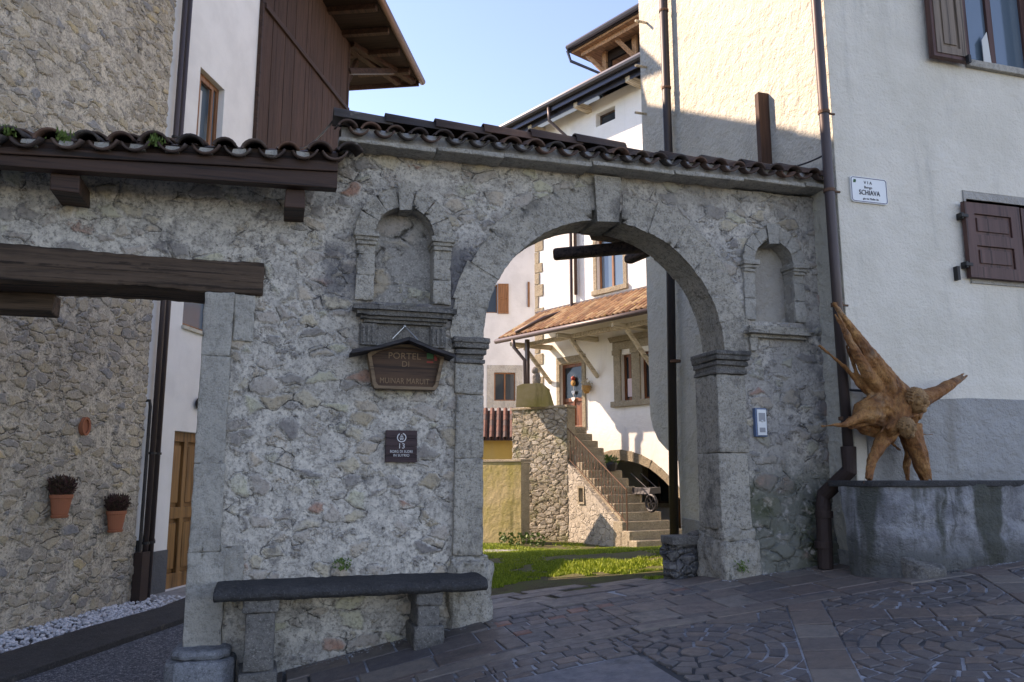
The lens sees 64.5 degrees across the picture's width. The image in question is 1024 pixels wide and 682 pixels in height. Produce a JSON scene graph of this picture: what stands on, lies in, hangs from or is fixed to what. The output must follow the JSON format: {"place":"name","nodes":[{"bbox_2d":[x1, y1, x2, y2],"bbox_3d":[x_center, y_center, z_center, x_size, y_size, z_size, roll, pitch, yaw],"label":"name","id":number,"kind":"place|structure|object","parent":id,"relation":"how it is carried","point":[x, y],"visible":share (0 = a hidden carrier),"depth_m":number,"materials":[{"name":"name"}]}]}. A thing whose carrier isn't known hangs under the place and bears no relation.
{"place":"outdoors","nodes":[
{"label":"outdoors","id":0,"kind":"place"},
{"bbox_2d":[0,594,185,653],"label":"pebbles","id":1,"kind":"object","parent":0,"point":[94,617],"visible":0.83,"depth_m":8.73,"materials":[{"name":"white gravel"}]},
{"bbox_2d":[149,587,185,603],"bbox_3d":[-3.120,4.005,14.179,2.442,0.110,8.672,-1,-10,7],"label":"doorstep","id":2,"kind":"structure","parent":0,"point":[179,592],"depth_m":10.82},
{"bbox_2d":[349,0,638,125],"label":"sky","id":3,"kind":"structure","parent":0,"point":[492,62],"materials":[{"name":"blue"}]},
{"bbox_2d":[483,549,511,551],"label":"yard paving","id":4,"kind":"structure","parent":0,"point":[495,550],"depth_m":17.89,"materials":[{"name":"beige stone"}]},
{"bbox_2d":[0,598,184,681],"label":"kerb","id":5,"kind":"structure","parent":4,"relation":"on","point":[24,662],"depth_m":7.60,"materials":[{"name":"stone"}]},
{"bbox_2d":[16,623,183,681],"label":"gravel","id":6,"kind":"structure","parent":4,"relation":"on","point":[143,659],"depth_m":6.91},
{"bbox_2d":[483,539,684,598],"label":"courtyard ground","id":7,"kind":"structure","parent":0,"point":[563,580],"depth_m":8.43,"materials":[{"name":"plant"}]},
{"bbox_2d":[0,0,176,634],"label":"rubble house","id":8,"kind":"structure","parent":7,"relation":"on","point":[100,66],"depth_m":9.29,"materials":[{"name":"grey stone"}]},
{"bbox_2d":[45,474,77,517],"bbox_3d":[-4.928,1.689,8.867,0.254,0.481,0.395,-1,-10,7],"label":"flower pot","id":9,"kind":"object","parent":8,"relation":"attached to","point":[61,490],"visible":1,"depth_m":8.79,"materials":[{"name":"ceramic"}]},
{"bbox_2d":[78,417,90,435],"bbox_3d":[-4.944,0.987,9.382,0.055,0.215,0.150,-1,-10,7],"label":"wall medallion","id":10,"kind":"object","parent":8,"relation":"attached to","point":[84,426],"depth_m":9.37,"materials":[{"name":"ceramic"}]},
{"bbox_2d":[104,493,131,532],"bbox_3d":[-4.792,2.069,9.838,0.265,0.488,0.403,-1,-10,7],"label":"flower pot","id":11,"kind":"object","parent":8,"relation":"attached to","point":[116,506],"visible":1,"depth_m":9.74,"materials":[{"name":"ceramic"}]},
{"bbox_2d":[130,0,424,603],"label":"white house","id":12,"kind":"structure","parent":7,"relation":"on","point":[272,74],"depth_m":13.13,"materials":[{"name":"paint"}]},
{"bbox_2d":[165,431,195,589],"bbox_3d":[-4.808,2.460,11.771,0.180,2.258,1.014,-1,-10,7],"label":"door","id":13,"kind":"structure","parent":12,"relation":"in","point":[180,511],"depth_m":11.76,"materials":[{"name":"wood"}]},
{"bbox_2d":[181,302,203,335],"bbox_3d":[-4.752,-0.497,12.165,0.169,0.782,0.840,-1,-10,7],"label":"window","id":14,"kind":"structure","parent":12,"relation":"in","point":[192,312],"depth_m":12.15,"materials":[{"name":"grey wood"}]},
{"bbox_2d":[196,73,218,145],"bbox_3d":[-4.818,-3.393,12.667,0.114,1.504,0.774,-1,-10,7],"label":"window","id":15,"kind":"structure","parent":12,"relation":"in","point":[206,128],"depth_m":12.77,"materials":[{"name":"brown wood"}]},
{"bbox_2d":[482,407,512,459],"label":"ochre outbuilding","id":16,"kind":"structure","parent":7,"relation":"on","point":[497,435],"depth_m":23.83,"materials":[{"name":"tile"}]},
{"bbox_2d":[483,459,531,543],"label":"mossy wall","id":17,"kind":"structure","parent":7,"relation":"on","point":[506,496],"depth_m":20.12,"materials":[{"name":"yellow paint"}]},
{"bbox_2d":[482,244,535,410],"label":"pale house","id":18,"kind":"structure","parent":7,"relation":"on","point":[511,304],"depth_m":33.54,"materials":[{"name":"paint"}]},
{"bbox_2d":[486,285,496,312],"bbox_3d":[-1.081,-1.739,33.813,0.944,1.208,0.067,1,-10,-4],"label":"window","id":19,"kind":"structure","parent":18,"relation":"in","point":[492,308],"depth_m":33.80,"materials":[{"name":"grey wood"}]},
{"bbox_2d":[494,373,514,400],"bbox_3d":[-0.306,1.885,33.258,0.875,1.166,0.067,1,-10,-4],"label":"window","id":20,"kind":"structure","parent":18,"relation":"in","point":[504,383],"depth_m":33.25,"materials":[{"name":"brown wood"}]},
{"bbox_2d":[498,531,545,545],"bbox_3d":[0.233,4.704,19.279,1.240,0.376,0.474,-3,-10,19],"label":"nettle clump","id":21,"kind":"object","parent":7,"relation":"on","point":[504,538],"visible":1,"depth_m":19.27,"materials":[{"name":"green plant"}]},
{"bbox_2d":[511,405,575,540],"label":"landing wall","id":22,"kind":"structure","parent":7,"relation":"on","point":[542,437],"depth_m":21.22,"materials":[{"name":"grey stone"}]},
{"bbox_2d":[516,367,553,406],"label":"mossy pillar","id":23,"kind":"structure","parent":22,"relation":"on","point":[535,393],"depth_m":21.46,"materials":[{"name":"stone"}]},
{"bbox_2d":[483,542,663,587],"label":"grass","id":24,"kind":"structure","parent":7,"relation":"on","point":[563,566],"depth_m":10.19,"materials":[{"name":"green plant"}]},
{"bbox_2d":[494,3,681,527],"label":"courtyard house","id":25,"kind":"structure","parent":7,"relation":"on","point":[589,320],"depth_m":23.71,"materials":[{"name":"paint"}]},
{"bbox_2d":[556,354,586,426],"bbox_3d":[1.816,1.546,24.156,0.205,2.205,1.240,8,-12,-39],"label":"door","id":26,"kind":"structure","parent":25,"relation":"in","point":[578,370],"depth_m":24.21,"materials":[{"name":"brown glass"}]},
{"bbox_2d":[571,375,575,401],"bbox_3d":[1.827,1.413,24.162,0.134,0.800,0.156,1,-10,-5],"label":"heart garland","id":27,"kind":"object","parent":26,"relation":"attached to","point":[573,382],"visible":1,"depth_m":24.14,"materials":[{"name":"white ceramic"}]},
{"bbox_2d":[581,378,591,393],"bbox_3d":[2.151,1.290,23.443,0.295,0.443,0.329,1,-10,-9],"label":"flower basket","id":28,"kind":"object","parent":25,"relation":"attached to","point":[586,387],"visible":1,"depth_m":23.38,"materials":[{"name":"wicker"}]},
{"bbox_2d":[600,110,614,124],"bbox_3d":[2.968,-6.693,24.404,0.068,0.424,0.804,8,-12,-39],"label":"window","id":29,"kind":"structure","parent":25,"relation":"in","point":[609,116],"depth_m":24.51,"materials":[{"name":"grey glass"}]},
{"bbox_2d":[599,241,622,288],"bbox_3d":[2.946,-2.290,23.561,0.067,1.553,1.044,8,-12,-39],"label":"window","id":30,"kind":"structure","parent":25,"relation":"in","point":[611,267],"depth_m":23.60,"materials":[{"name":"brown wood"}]},
{"bbox_2d":[624,354,631,399],"bbox_3d":[3.304,1.019,22.568,0.068,1.309,0.413,8,-12,-39],"label":"window","id":31,"kind":"structure","parent":25,"relation":"in","point":[627,358],"depth_m":22.65,"materials":[{"name":"black glass"}]},
{"bbox_2d":[643,352,649,398],"bbox_3d":[3.774,0.925,22.010,0.068,1.309,0.454,8,-12,-39],"label":"window","id":32,"kind":"structure","parent":25,"relation":"in","point":[646,368],"depth_m":22.10,"materials":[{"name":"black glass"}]},
{"bbox_2d":[648,468,668,502],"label":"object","id":33,"kind":"structure","parent":25,"relation":"in","point":[662,497],"depth_m":24.18,"materials":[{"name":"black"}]},
{"bbox_2d":[678,497,680,527],"bbox_3d":[4.779,4.413,22.591,0.080,2.000,0.900,8,-12,-39],"label":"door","id":34,"kind":"structure","parent":25,"relation":"in","point":[678,497],"depth_m":22.58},
{"bbox_2d":[567,427,681,546],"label":"stone staircase","id":35,"kind":"structure","parent":7,"relation":"on","point":[606,507],"depth_m":19.76,"materials":[{"name":"stone"}]},
{"bbox_2d":[604,454,619,471],"bbox_3d":[2.532,3.064,20.452,0.417,0.450,0.393,-8,-13,41],"label":"dark pot","id":36,"kind":"object","parent":35,"relation":"on","point":[611,466],"visible":1,"depth_m":20.36,"materials":[{"name":"black plastic"}]},
{"bbox_2d":[631,473,660,512],"bbox_3d":[3.336,3.677,19.676,0.458,0.934,1.048,5,-11,-29],"label":"garden cart","id":37,"kind":"object","parent":35,"relation":"on","point":[650,491],"visible":1,"depth_m":19.48,"materials":[{"name":"grey metal"}]},
{"bbox_2d":[659,530,698,579],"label":"mounting block","id":38,"kind":"structure","parent":7,"relation":"on","point":[678,553],"depth_m":7.21,"materials":[{"name":"stone"}]},
{"bbox_2d":[635,0,1023,569],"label":"plastered house","id":39,"kind":"structure","parent":7,"relation":"on","point":[917,106],"depth_m":7.76,"materials":[{"name":"paint"}]},
{"bbox_2d":[849,176,887,204],"bbox_3d":[3.285,-1.385,7.466,0.400,0.245,0.023,3,-10,-16],"label":"street sign","id":40,"kind":"object","parent":39,"relation":"attached to","point":[866,190],"visible":1,"depth_m":7.46,"materials":[{"name":"white metal"}]},
{"bbox_2d":[962,190,1023,287],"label":"window","id":41,"kind":"structure","parent":39,"relation":"in","point":[966,195],"depth_m":7.83,"materials":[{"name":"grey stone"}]},
{"bbox_2d":[965,0,1023,77],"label":"window","id":42,"kind":"structure","parent":39,"relation":"in","point":[995,27],"depth_m":8.45,"materials":[{"name":"glass"}]},
{"bbox_2d":[282,570,1023,681],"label":"square","id":43,"kind":"structure","parent":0,"point":[679,677],"depth_m":4.92,"materials":[{"name":"grey stone"}]},
{"bbox_2d":[213,572,487,681],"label":"stone bench","id":44,"kind":"object","parent":43,"relation":"on","point":[262,598],"visible":0.92,"depth_m":5.62,"materials":[{"name":"stone"}]},
{"bbox_2d":[0,107,839,681],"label":"gate wall","id":45,"kind":"structure","parent":43,"relation":"on","point":[294,269],"depth_m":6.26,"materials":[{"name":"stone"}]},
{"bbox_2d":[300,121,331,148],"bbox_3d":[-2.707,-2.677,10.694,0.020,3.101,8.206,3,-10,-18],"label":"overhead cable","id":46,"kind":"object","parent":45,"relation":"on","point":[323,132],"visible":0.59,"depth_m":7.91,"materials":[{"name":"metal"}]},
{"bbox_2d":[332,557,351,570],"bbox_3d":[-1.249,1.639,5.954,0.145,0.105,0.072,3,-10,-16],"label":"weed","id":47,"kind":"object","parent":45,"relation":"attached to","point":[342,562],"visible":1,"depth_m":5.95,"materials":[{"name":"green plant"}]},
{"bbox_2d":[385,430,416,461],"bbox_3d":[-0.852,0.809,6.234,0.243,0.242,0.037,3,-10,-16],"label":"number plaque","id":48,"kind":"object","parent":45,"relation":"attached to","point":[400,445],"visible":1,"depth_m":6.22,"materials":[{"name":"brown metal"}]},
{"bbox_2d":[349,325,455,390],"bbox_3d":[-0.843,0.114,6.244,0.794,0.516,0.244,3,-10,-16],"label":"wooden sign","id":49,"kind":"object","parent":45,"relation":"hanging from","point":[409,363],"visible":1,"depth_m":6.27,"materials":[{"name":"brown wood"}]},
{"bbox_2d":[733,559,748,572],"bbox_3d":[1.914,1.884,6.771,0.161,0.117,0.065,3,-10,-16],"label":"weed","id":50,"kind":"object","parent":45,"relation":"attached to","point":[743,568],"visible":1,"depth_m":6.77,"materials":[{"name":"green plant"}]},
{"bbox_2d":[752,408,767,436],"bbox_3d":[2.188,0.717,7.136,0.116,0.250,0.064,3,-10,-16],"label":"intercom","id":51,"kind":"object","parent":45,"relation":"attached to","point":[759,422],"visible":1,"depth_m":7.12,"materials":[{"name":"white plastic"}]},
{"bbox_2d":[494,587,689,636],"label":"red cobbles","id":52,"kind":"object","parent":43,"relation":"on","point":[570,611],"visible":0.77,"depth_m":6.08,"materials":[{"name":"stone"}]},
{"bbox_2d":[506,655,680,681],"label":"smooth slab","id":53,"kind":"structure","parent":43,"relation":"on","point":[635,668],"depth_m":4.68,"materials":[{"name":"grey stone"}]},
{"bbox_2d":[491,576,722,618],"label":"threshold flags","id":54,"kind":"object","parent":43,"relation":"on","point":[513,603],"visible":0.8,"depth_m":6.82},
{"bbox_2d":[277,561,1023,681],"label":"paving slabs","id":55,"kind":"structure","parent":43,"relation":"on","point":[827,657],"depth_m":5.61,"materials":[{"name":"grey stone"}]},
{"bbox_2d":[277,561,1017,675],"bbox_3d":[3.017,2.110,6.666,10.012,0.910,0.918,1,-10,-7],"label":"grit","id":56,"kind":"object","parent":55,"relation":"on","point":[393,643],"visible":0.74,"depth_m":6.07,"materials":[{"name":"grey gravel"}]},
{"bbox_2d":[422,568,1023,681],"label":"cobbles","id":57,"kind":"object","parent":43,"relation":"on","point":[976,664],"visible":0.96,"depth_m":4.97,"materials":[{"name":"grey stone"}]},
{"bbox_2d":[828,480,1023,578],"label":"stone ledge","id":58,"kind":"object","parent":43,"relation":"on","point":[922,529],"visible":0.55,"depth_m":6.53,"materials":[{"name":"stone"}]},
{"bbox_2d":[818,302,967,479],"bbox_3d":[3.295,0.447,6.822,1.618,1.564,0.496,3,-10,-16],"label":"root sculpture","id":59,"kind":"object","parent":58,"relation":"on","point":[890,408],"visible":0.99,"depth_m":6.76,"materials":[{"name":"brown wood"}]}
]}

